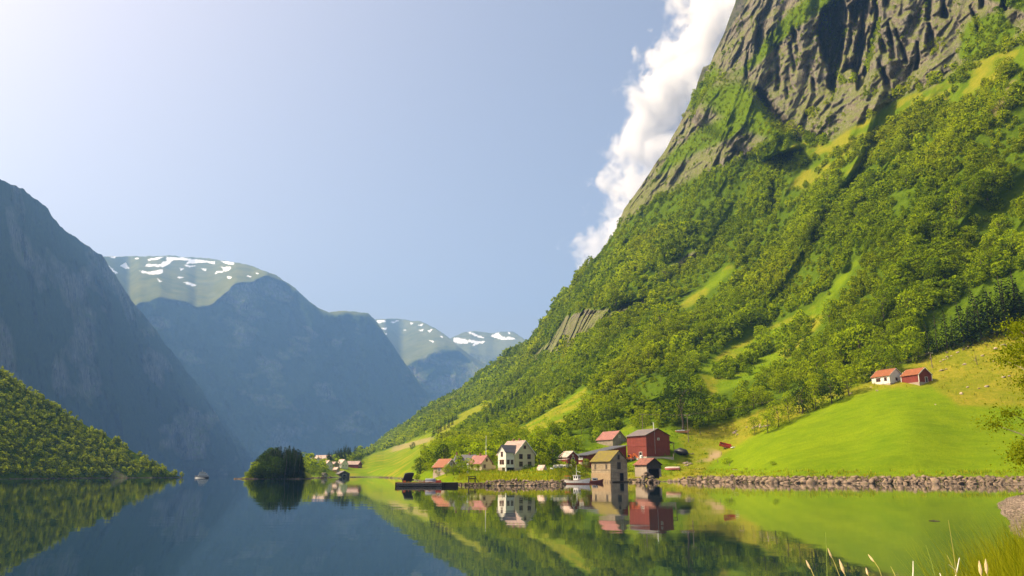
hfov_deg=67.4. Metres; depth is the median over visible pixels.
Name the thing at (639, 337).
broadleaf tree
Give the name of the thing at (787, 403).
broadleaf tree
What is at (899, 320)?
broadleaf tree
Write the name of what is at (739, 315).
broadleaf tree
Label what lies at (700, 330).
broadleaf tree
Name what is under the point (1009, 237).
broadleaf tree
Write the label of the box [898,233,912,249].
broadleaf tree
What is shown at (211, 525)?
water
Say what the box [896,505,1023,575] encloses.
bank grass
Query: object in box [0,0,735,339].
sky
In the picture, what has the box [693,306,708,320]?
broadleaf tree
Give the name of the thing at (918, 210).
broadleaf tree
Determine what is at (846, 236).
broadleaf tree
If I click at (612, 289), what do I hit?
broadleaf tree
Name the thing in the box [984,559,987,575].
grass stem
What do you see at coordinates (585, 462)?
broadleaf tree
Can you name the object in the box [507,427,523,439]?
broadleaf tree
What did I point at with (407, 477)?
covered boat
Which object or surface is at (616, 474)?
door
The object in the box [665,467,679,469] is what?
upturned boat
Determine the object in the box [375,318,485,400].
mountain snow top
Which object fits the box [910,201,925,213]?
broadleaf tree
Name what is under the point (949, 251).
broadleaf tree
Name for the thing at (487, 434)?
broadleaf tree
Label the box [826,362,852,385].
broadleaf tree
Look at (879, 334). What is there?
broadleaf tree
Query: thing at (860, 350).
broadleaf tree
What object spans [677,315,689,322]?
broadleaf tree
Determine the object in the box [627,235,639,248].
broadleaf tree
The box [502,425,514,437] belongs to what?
broadleaf tree
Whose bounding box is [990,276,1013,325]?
spruce tree
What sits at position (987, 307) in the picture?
spruce tree
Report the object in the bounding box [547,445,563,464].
broadleaf tree
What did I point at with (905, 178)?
broadleaf tree
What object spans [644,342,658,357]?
broadleaf tree
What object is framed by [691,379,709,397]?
broadleaf tree
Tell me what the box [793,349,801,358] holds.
broadleaf tree
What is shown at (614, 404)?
broadleaf tree
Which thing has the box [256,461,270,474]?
broadleaf tree
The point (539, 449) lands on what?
broadleaf tree
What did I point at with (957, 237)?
broadleaf tree
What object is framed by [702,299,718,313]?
broadleaf tree
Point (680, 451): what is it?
silage heap
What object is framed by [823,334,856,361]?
broadleaf tree
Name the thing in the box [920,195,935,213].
broadleaf tree
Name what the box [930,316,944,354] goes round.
spruce tree
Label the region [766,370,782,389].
broadleaf tree
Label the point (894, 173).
broadleaf tree
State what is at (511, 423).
broadleaf tree
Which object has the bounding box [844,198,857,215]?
broadleaf tree
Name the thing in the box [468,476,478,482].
loading trestle
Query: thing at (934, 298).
broadleaf tree
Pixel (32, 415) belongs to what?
woodland
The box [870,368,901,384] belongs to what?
cabin
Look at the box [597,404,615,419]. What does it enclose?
broadleaf tree
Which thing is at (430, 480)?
dinghy
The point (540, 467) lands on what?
tarp tent
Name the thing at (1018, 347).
birch tree
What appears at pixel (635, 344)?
broadleaf tree
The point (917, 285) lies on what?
broadleaf tree
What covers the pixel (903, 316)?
broadleaf tree
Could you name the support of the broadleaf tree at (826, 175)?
on the mountain slope at (898, 428)
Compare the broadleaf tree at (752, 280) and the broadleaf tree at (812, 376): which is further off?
the broadleaf tree at (752, 280)
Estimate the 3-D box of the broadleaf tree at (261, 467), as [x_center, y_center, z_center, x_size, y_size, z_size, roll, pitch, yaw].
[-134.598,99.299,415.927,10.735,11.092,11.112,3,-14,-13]
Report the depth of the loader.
297.49 m
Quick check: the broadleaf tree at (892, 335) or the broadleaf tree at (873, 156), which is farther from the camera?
the broadleaf tree at (873, 156)
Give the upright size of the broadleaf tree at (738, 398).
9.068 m
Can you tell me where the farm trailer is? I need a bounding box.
[719,442,730,447]
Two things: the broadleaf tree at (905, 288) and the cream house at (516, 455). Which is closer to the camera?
the cream house at (516, 455)
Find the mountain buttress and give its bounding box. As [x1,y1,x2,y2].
[696,0,746,88]
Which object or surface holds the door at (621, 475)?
in the boathouse at (609, 466)
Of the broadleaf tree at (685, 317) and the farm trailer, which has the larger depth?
the broadleaf tree at (685, 317)
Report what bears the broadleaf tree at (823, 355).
on the mountain slope at (898, 428)
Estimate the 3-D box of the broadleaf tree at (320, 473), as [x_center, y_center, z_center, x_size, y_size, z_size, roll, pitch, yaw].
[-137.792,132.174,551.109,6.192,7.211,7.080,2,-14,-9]
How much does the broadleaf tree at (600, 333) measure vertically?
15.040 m
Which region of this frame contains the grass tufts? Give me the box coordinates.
[463,299,825,472]
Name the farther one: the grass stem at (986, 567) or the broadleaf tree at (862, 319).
the broadleaf tree at (862, 319)
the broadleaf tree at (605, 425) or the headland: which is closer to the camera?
the broadleaf tree at (605, 425)
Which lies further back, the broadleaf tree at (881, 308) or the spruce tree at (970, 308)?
the broadleaf tree at (881, 308)
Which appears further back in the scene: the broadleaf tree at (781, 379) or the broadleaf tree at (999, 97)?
the broadleaf tree at (999, 97)
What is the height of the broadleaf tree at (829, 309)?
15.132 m
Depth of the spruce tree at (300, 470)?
418.34 m
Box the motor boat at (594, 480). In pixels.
[589,478,602,482]
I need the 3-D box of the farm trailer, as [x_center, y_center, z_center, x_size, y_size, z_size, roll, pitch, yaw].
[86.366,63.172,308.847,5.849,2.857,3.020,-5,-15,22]
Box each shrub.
[421,462,429,471]
[449,465,458,474]
[536,451,549,465]
[721,457,730,463]
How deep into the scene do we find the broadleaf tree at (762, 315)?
484.46 m
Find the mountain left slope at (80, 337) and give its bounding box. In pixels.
[0,179,245,474]
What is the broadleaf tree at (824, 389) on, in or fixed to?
on the mountain slope at (898, 428)
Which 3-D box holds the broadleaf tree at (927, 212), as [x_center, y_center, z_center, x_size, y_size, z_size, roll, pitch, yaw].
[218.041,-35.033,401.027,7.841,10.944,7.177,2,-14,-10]
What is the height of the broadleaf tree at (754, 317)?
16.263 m
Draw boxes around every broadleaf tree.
[247,461,259,477]
[249,467,262,477]
[254,461,273,476]
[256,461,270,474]
[260,448,277,458]
[261,456,279,474]
[261,457,285,478]
[264,457,285,478]
[302,451,311,464]
[311,467,317,473]
[316,467,323,475]
[411,458,427,473]
[429,439,443,447]
[435,444,451,459]
[441,438,453,451]
[442,464,451,475]
[445,435,456,443]
[448,442,457,452]
[451,459,470,474]
[453,433,466,448]
[465,458,475,471]
[478,440,488,450]
[482,432,495,441]
[491,427,512,447]
[500,422,519,431]
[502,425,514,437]
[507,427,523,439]
[516,436,532,445]
[517,426,528,437]
[531,439,549,464]
[533,429,550,438]
[534,426,545,437]
[535,445,553,461]
[539,321,546,335]
[543,421,560,437]
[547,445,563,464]
[556,437,572,452]
[568,459,576,471]
[572,435,585,450]
[574,464,585,474]
[577,418,585,433]
[578,393,590,404]
[581,409,596,427]
[582,459,588,470]
[586,373,599,390]
[589,327,601,343]
[592,332,601,344]
[594,317,608,331]
[597,326,607,340]
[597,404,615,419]
[597,412,610,426]
[598,375,616,388]
[599,396,623,416]
[599,420,609,431]
[600,311,612,330]
[606,285,619,304]
[609,359,618,373]
[611,367,625,383]
[612,312,623,328]
[615,333,627,345]
[616,358,628,371]
[618,364,631,378]
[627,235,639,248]
[627,348,640,359]
[629,410,648,427]
[630,340,643,351]
[633,334,647,347]
[637,322,648,331]
[639,344,655,361]
[640,309,657,326]
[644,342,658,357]
[645,329,657,339]
[646,302,674,333]
[646,323,661,339]
[647,331,657,340]
[651,332,662,340]
[654,370,711,429]
[657,263,671,278]
[661,238,674,252]
[664,318,682,333]
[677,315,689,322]
[677,322,688,331]
[679,311,690,323]
[683,352,702,371]
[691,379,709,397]
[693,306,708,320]
[693,320,709,339]
[694,322,713,339]
[697,297,708,306]
[699,313,708,321]
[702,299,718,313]
[702,318,717,330]
[710,309,721,321]
[714,291,727,302]
[722,301,735,314]
[724,295,734,306]
[728,286,740,295]
[731,295,745,310]
[731,394,744,405]
[734,311,747,321]
[739,385,766,408]
[742,304,765,327]
[745,276,757,286]
[747,417,759,434]
[753,325,768,336]
[754,307,768,325]
[755,385,774,405]
[757,336,771,353]
[758,410,776,432]
[759,364,775,381]
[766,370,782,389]
[766,399,788,427]
[768,373,791,392]
[772,372,789,389]
[780,390,797,420]
[783,223,798,239]
[784,119,796,128]
[788,379,816,414]
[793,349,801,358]
[793,366,806,383]
[800,213,820,230]
[801,353,827,374]
[801,377,825,410]
[807,373,823,394]
[808,181,823,194]
[809,189,829,208]
[809,202,828,214]
[813,330,825,346]
[816,299,840,324]
[816,347,831,367]
[816,373,843,403]
[818,168,835,186]
[819,203,835,220]
[822,354,841,373]
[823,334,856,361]
[826,319,844,339]
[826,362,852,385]
[828,341,838,359]
[831,317,875,361]
[833,367,858,395]
[834,220,846,235]
[834,334,859,358]
[835,224,846,242]
[840,327,861,348]
[842,306,856,322]
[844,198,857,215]
[844,225,856,239]
[845,194,857,208]
[848,188,865,203]
[849,349,865,367]
[851,309,870,336]
[851,352,864,365]
[853,201,875,222]
[858,172,875,188]
[859,344,894,373]
[859,351,880,373]
[865,325,880,343]
[865,338,886,360]
[866,186,886,208]
[866,309,880,327]
[866,345,888,361]
[871,152,884,165]
[871,289,892,323]
[871,328,890,343]
[872,300,887,314]
[874,345,896,367]
[875,290,894,309]
[877,302,894,319]
[879,260,896,275]
[879,318,892,333]
[880,346,903,370]
[883,250,896,263]
[884,327,898,343]
[885,124,893,138]
[885,322,902,338]
[886,264,899,277]
[889,134,908,155]
[889,329,924,349]
[890,309,899,324]
[891,141,908,155]
[891,288,931,318]
[891,333,912,351]
[892,168,905,178]
[894,120,906,134]
[895,319,909,327]
[896,282,908,292]
[897,308,912,317]
[898,171,913,187]
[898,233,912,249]
[898,292,913,307]
[899,336,913,346]
[901,252,926,272]
[901,316,923,329]
[902,301,916,313]
[903,272,915,287]
[903,316,920,328]
[904,221,914,235]
[905,105,930,128]
[907,284,925,298]
[908,330,929,343]
[909,208,923,221]
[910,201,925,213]
[910,254,924,271]
[911,244,927,258]
[911,343,925,360]
[913,214,931,232]
[918,110,932,128]
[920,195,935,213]
[920,256,944,277]
[923,279,933,289]
[924,249,936,259]
[925,210,938,223]
[926,290,941,309]
[929,221,942,236]
[930,219,947,234]
[935,243,958,263]
[935,257,955,278]
[944,190,966,219]
[945,128,958,142]
[949,232,973,253]
[954,176,972,189]
[955,246,971,263]
[956,227,970,239]
[959,225,979,242]
[962,149,984,166]
[963,269,974,286]
[965,250,990,278]
[967,176,985,192]
[972,171,999,201]
[979,239,992,254]
[980,172,1003,192]
[980,235,994,253]
[981,233,994,253]
[982,250,999,264]
[983,162,1006,183]
[986,91,1009,109]
[987,214,1014,234]
[993,56,1020,79]
[993,64,1003,76]
[997,228,1022,254]
[1006,231,1023,252]
[1010,198,1022,217]
[1013,199,1023,216]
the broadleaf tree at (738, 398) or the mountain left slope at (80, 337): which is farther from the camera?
the mountain left slope at (80, 337)
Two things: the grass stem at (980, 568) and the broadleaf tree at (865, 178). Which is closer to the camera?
the grass stem at (980, 568)
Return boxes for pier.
[395,481,457,486]
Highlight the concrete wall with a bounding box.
[647,457,672,459]
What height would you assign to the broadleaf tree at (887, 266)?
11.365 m
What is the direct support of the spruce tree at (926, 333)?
on the mountain slope at (898, 428)
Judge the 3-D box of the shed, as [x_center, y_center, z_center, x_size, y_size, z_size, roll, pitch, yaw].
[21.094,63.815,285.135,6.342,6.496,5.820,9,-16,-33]
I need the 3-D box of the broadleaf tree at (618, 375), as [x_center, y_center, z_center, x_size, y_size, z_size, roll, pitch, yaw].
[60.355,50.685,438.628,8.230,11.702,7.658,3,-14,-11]
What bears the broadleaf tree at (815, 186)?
on the mountain slope at (898, 428)
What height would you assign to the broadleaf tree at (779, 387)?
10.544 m
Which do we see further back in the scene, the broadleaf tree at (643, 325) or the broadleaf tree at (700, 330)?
the broadleaf tree at (643, 325)
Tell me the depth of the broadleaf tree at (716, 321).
490.36 m
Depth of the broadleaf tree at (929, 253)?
377.47 m
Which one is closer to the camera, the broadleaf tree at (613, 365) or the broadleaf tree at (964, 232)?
the broadleaf tree at (964, 232)
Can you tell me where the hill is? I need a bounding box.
[0,376,180,478]
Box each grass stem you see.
[839,559,845,575]
[948,520,956,575]
[978,561,982,575]
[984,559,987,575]
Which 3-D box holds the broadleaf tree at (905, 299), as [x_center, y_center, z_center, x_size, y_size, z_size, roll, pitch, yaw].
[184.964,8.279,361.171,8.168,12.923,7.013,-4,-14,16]
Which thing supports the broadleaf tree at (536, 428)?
on the mountain slope at (898, 428)
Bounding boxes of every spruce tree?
[279,452,290,478]
[289,457,298,478]
[290,458,298,477]
[295,455,303,476]
[922,326,936,357]
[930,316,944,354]
[939,309,954,350]
[946,316,959,349]
[952,301,974,348]
[962,308,980,345]
[965,287,985,337]
[967,295,996,342]
[973,288,1001,334]
[986,289,1005,336]
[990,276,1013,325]
[994,279,1021,335]
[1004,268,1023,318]
[1005,283,1023,324]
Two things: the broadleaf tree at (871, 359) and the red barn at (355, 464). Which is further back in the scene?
the red barn at (355, 464)
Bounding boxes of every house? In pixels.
[325,460,332,470]
[338,459,347,468]
[432,459,457,478]
[453,452,472,467]
[469,453,495,470]
[496,438,535,470]
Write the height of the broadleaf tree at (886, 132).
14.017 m
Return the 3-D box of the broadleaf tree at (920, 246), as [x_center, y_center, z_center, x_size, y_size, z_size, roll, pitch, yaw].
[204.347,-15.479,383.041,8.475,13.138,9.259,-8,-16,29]
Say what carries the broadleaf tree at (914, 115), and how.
on the mountain slope at (898, 428)
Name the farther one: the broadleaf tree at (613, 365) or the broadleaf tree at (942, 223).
the broadleaf tree at (613, 365)
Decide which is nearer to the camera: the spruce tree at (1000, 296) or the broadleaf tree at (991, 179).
the spruce tree at (1000, 296)
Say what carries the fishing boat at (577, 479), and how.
on the water
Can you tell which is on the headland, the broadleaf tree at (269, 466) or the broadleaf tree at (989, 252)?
the broadleaf tree at (269, 466)
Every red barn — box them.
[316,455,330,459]
[347,461,362,467]
[625,422,674,458]
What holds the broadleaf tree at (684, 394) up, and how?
on the mountain slope at (898, 428)
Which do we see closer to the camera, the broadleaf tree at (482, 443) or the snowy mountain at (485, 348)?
the broadleaf tree at (482, 443)
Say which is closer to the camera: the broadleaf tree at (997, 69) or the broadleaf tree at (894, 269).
the broadleaf tree at (894, 269)
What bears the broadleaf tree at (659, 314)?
on the mountain slope at (898, 428)
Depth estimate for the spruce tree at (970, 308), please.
326.76 m
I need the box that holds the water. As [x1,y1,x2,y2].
[0,474,1023,575]
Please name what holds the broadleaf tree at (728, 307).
on the mountain slope at (898, 428)
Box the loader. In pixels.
[626,453,639,460]
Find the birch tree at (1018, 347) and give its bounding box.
[967,310,1023,478]
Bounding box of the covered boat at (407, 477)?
[402,472,413,481]
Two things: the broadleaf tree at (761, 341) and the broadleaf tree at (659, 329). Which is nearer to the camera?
the broadleaf tree at (761, 341)
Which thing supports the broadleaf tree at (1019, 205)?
on the mountain slope at (898, 428)
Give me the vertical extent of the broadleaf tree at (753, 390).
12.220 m
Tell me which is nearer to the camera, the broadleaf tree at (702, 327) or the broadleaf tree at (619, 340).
the broadleaf tree at (702, 327)
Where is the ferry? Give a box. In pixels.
[195,470,208,477]
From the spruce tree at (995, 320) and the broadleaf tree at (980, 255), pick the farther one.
the broadleaf tree at (980, 255)
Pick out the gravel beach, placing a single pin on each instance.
(1012, 510)
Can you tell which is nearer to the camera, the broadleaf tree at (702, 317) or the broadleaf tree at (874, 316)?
the broadleaf tree at (874, 316)
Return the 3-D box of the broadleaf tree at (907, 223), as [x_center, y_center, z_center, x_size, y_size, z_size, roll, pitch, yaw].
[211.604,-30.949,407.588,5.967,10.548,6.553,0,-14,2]
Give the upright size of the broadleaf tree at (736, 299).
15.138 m
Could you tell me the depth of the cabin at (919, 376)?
303.00 m
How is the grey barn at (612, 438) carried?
on the mountain slope at (898, 428)
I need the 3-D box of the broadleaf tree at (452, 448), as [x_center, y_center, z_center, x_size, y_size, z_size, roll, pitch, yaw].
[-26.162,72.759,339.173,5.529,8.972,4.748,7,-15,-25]
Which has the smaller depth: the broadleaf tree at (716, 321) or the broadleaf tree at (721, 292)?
the broadleaf tree at (716, 321)
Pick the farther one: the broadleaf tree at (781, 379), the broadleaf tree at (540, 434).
the broadleaf tree at (781, 379)
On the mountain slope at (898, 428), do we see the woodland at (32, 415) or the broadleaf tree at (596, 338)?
the broadleaf tree at (596, 338)
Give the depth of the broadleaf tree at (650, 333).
492.75 m
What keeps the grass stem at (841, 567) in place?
on the riverbank
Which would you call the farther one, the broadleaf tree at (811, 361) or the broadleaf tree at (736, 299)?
the broadleaf tree at (736, 299)
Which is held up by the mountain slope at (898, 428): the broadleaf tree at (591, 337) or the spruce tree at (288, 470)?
the broadleaf tree at (591, 337)
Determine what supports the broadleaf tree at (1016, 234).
on the mountain slope at (898, 428)
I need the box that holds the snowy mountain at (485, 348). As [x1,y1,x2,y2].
[450,331,524,364]
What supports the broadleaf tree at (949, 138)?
on the mountain slope at (898, 428)
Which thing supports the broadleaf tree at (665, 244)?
on the mountain slope at (898, 428)
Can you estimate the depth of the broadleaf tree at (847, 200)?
506.37 m
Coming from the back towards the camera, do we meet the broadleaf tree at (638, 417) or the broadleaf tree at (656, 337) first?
the broadleaf tree at (656, 337)
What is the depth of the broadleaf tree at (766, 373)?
382.18 m
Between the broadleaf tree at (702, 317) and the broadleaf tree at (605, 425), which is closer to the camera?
the broadleaf tree at (605, 425)
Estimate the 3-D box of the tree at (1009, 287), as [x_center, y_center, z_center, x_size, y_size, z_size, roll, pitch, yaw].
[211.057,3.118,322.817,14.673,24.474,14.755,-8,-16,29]
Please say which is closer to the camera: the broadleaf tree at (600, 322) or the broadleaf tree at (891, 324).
the broadleaf tree at (891, 324)
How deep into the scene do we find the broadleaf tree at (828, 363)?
347.09 m
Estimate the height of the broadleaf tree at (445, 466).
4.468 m
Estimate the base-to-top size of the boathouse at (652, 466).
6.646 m
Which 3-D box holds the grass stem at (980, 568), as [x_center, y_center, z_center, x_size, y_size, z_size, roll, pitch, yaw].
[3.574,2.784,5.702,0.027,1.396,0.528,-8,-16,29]
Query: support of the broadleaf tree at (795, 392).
on the mountain slope at (898, 428)
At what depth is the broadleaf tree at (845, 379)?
311.88 m
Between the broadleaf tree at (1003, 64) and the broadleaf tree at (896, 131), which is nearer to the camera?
the broadleaf tree at (1003, 64)
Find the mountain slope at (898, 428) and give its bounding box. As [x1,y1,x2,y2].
[310,0,1023,485]
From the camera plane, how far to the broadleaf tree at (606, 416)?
365.93 m
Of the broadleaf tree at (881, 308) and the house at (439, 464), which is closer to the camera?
the house at (439, 464)
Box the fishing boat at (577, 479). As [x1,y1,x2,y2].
[562,469,590,483]
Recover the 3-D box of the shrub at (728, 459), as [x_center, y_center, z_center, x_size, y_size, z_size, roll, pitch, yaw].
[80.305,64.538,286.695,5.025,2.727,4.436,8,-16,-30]
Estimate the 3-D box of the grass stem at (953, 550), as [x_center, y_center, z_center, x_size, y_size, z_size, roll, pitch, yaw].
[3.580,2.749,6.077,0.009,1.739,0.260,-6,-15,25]
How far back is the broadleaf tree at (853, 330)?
347.68 m
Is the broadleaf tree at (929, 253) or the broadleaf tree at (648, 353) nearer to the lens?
the broadleaf tree at (929, 253)
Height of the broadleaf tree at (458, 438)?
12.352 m
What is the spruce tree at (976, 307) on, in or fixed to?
on the mountain slope at (898, 428)
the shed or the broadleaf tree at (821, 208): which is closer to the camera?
the shed
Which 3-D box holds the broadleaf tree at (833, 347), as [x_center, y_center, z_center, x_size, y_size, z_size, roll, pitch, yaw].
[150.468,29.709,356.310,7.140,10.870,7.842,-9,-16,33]
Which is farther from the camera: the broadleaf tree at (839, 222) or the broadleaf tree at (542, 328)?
the broadleaf tree at (542, 328)
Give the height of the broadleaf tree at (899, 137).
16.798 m
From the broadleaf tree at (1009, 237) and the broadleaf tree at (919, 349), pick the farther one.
the broadleaf tree at (1009, 237)
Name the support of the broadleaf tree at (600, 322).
on the mountain slope at (898, 428)
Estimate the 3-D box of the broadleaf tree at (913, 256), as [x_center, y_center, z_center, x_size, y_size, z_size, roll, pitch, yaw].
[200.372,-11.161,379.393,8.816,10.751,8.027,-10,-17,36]
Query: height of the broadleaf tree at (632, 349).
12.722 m
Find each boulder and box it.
[806,479,815,482]
[930,477,938,483]
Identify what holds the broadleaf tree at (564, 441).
on the mountain slope at (898, 428)
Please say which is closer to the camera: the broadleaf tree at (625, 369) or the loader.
the loader
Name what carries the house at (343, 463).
on the mountain slope at (898, 428)
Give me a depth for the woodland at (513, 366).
523.18 m
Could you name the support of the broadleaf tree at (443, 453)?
on the mountain slope at (898, 428)
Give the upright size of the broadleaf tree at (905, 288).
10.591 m
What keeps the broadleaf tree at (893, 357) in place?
on the mountain slope at (898, 428)
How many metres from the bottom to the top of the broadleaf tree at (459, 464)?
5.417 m
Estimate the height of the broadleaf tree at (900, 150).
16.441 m
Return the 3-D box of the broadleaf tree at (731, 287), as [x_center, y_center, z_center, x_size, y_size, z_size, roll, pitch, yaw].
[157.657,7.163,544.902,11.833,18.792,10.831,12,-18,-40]
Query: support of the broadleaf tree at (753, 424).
on the mountain slope at (898, 428)
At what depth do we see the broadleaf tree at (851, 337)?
353.99 m
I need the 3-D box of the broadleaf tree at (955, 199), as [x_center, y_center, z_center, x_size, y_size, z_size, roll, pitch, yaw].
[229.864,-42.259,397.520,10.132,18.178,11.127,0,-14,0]
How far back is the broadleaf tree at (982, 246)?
369.89 m
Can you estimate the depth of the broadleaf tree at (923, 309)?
355.15 m
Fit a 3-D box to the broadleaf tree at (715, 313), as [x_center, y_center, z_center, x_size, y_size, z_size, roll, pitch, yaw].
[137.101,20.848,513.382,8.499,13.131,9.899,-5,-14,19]
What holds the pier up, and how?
in the water
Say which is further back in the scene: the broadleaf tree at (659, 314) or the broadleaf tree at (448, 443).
the broadleaf tree at (659, 314)
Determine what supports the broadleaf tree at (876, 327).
on the mountain slope at (898, 428)
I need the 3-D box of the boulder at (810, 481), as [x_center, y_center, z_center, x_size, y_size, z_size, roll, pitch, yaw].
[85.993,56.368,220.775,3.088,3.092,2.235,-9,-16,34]
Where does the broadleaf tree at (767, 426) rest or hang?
on the mountain slope at (898, 428)
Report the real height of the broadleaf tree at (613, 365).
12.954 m
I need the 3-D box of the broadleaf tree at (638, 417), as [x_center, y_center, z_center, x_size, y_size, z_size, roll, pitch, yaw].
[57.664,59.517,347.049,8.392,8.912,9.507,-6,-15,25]
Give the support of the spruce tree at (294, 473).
on the headland
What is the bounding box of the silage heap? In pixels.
[674,448,688,454]
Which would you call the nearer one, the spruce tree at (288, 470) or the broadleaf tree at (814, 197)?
the spruce tree at (288, 470)
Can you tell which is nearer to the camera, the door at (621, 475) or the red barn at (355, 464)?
the door at (621, 475)
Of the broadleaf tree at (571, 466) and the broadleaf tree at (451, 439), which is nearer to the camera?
the broadleaf tree at (571, 466)
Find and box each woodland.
[0,365,183,477]
[303,0,1023,473]
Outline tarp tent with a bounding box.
[537,465,546,469]
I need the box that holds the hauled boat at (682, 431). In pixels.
[675,430,688,432]
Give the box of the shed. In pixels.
[558,451,579,467]
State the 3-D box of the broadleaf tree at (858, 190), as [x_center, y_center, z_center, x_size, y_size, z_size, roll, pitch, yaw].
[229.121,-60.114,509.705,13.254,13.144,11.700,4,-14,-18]
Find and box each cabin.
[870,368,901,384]
[900,367,932,385]
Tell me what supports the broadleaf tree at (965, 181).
on the mountain slope at (898, 428)
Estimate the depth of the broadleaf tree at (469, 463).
242.85 m
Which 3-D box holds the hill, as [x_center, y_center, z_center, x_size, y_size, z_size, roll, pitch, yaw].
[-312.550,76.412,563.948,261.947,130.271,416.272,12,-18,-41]
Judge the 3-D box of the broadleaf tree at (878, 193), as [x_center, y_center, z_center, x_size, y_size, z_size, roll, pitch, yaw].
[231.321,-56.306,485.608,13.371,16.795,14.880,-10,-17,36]
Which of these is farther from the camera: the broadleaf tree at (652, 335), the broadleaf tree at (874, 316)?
the broadleaf tree at (652, 335)
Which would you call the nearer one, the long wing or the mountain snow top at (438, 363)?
the long wing
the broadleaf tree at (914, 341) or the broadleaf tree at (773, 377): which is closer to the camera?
the broadleaf tree at (914, 341)
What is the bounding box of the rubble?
[9,475,1023,485]
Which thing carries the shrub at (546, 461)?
on the mountain slope at (898, 428)
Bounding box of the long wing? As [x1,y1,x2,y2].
[577,445,627,467]
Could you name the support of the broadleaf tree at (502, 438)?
on the mountain slope at (898, 428)
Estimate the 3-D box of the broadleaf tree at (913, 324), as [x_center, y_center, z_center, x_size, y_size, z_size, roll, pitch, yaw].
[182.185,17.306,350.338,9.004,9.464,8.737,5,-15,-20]
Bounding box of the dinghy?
[425,479,435,481]
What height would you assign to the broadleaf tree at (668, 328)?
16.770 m
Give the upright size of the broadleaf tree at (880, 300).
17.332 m
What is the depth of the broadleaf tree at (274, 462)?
411.77 m
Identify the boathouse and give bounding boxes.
[336,471,349,476]
[590,450,631,481]
[633,458,662,478]
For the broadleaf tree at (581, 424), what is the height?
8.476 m
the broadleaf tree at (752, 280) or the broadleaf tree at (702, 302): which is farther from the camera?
the broadleaf tree at (702, 302)
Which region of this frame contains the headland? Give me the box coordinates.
[242,472,310,478]
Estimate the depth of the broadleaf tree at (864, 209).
478.75 m
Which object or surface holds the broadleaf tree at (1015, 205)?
on the mountain slope at (898, 428)
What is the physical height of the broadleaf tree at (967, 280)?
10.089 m
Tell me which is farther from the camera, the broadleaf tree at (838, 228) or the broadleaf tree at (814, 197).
the broadleaf tree at (814, 197)
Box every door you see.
[613,472,618,480]
[619,473,623,480]
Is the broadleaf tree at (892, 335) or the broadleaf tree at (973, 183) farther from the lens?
the broadleaf tree at (973, 183)
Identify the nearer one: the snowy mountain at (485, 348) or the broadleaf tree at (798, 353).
the broadleaf tree at (798, 353)
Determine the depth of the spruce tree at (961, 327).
323.77 m
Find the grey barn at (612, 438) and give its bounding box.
[595,431,626,445]
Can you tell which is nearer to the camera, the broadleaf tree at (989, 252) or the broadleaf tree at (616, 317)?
the broadleaf tree at (989, 252)
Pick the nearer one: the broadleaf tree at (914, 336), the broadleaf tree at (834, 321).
the broadleaf tree at (914, 336)
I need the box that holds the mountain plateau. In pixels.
[104,255,432,471]
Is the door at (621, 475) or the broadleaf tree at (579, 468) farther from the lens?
the broadleaf tree at (579, 468)
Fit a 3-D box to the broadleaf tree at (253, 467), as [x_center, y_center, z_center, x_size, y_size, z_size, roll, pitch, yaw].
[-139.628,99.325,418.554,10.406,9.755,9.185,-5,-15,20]
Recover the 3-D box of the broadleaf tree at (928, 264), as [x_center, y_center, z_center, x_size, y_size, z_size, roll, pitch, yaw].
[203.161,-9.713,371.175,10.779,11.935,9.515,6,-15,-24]
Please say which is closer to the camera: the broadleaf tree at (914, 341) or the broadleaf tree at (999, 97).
the broadleaf tree at (914, 341)
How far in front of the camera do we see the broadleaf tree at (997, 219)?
378.45 m
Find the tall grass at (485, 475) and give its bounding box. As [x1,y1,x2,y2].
[451,332,1023,481]
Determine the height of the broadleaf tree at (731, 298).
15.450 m
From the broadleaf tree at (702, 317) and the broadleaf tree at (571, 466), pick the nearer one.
the broadleaf tree at (571, 466)
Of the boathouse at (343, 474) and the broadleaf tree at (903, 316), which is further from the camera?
the boathouse at (343, 474)
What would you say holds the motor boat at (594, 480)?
on the water
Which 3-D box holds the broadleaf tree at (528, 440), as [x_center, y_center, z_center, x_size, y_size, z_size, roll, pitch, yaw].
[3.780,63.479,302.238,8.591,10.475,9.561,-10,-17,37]
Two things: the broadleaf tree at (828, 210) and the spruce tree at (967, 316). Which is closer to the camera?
the spruce tree at (967, 316)
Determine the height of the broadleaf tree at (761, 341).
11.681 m
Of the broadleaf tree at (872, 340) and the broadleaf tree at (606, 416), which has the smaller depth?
the broadleaf tree at (872, 340)
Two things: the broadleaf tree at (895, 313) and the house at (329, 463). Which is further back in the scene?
the house at (329, 463)
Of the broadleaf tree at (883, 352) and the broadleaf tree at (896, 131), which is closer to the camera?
the broadleaf tree at (883, 352)
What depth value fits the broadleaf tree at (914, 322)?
347.01 m
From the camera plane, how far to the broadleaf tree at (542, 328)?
1033.19 m
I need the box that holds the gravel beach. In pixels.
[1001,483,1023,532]
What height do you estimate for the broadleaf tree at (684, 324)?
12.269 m
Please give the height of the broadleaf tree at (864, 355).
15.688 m
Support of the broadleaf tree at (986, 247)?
on the mountain slope at (898, 428)
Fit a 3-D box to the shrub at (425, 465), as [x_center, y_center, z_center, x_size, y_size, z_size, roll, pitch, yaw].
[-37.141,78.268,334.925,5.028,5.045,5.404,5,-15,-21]
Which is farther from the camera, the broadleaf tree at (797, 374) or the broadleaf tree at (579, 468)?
the broadleaf tree at (797, 374)
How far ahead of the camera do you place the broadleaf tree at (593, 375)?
465.91 m

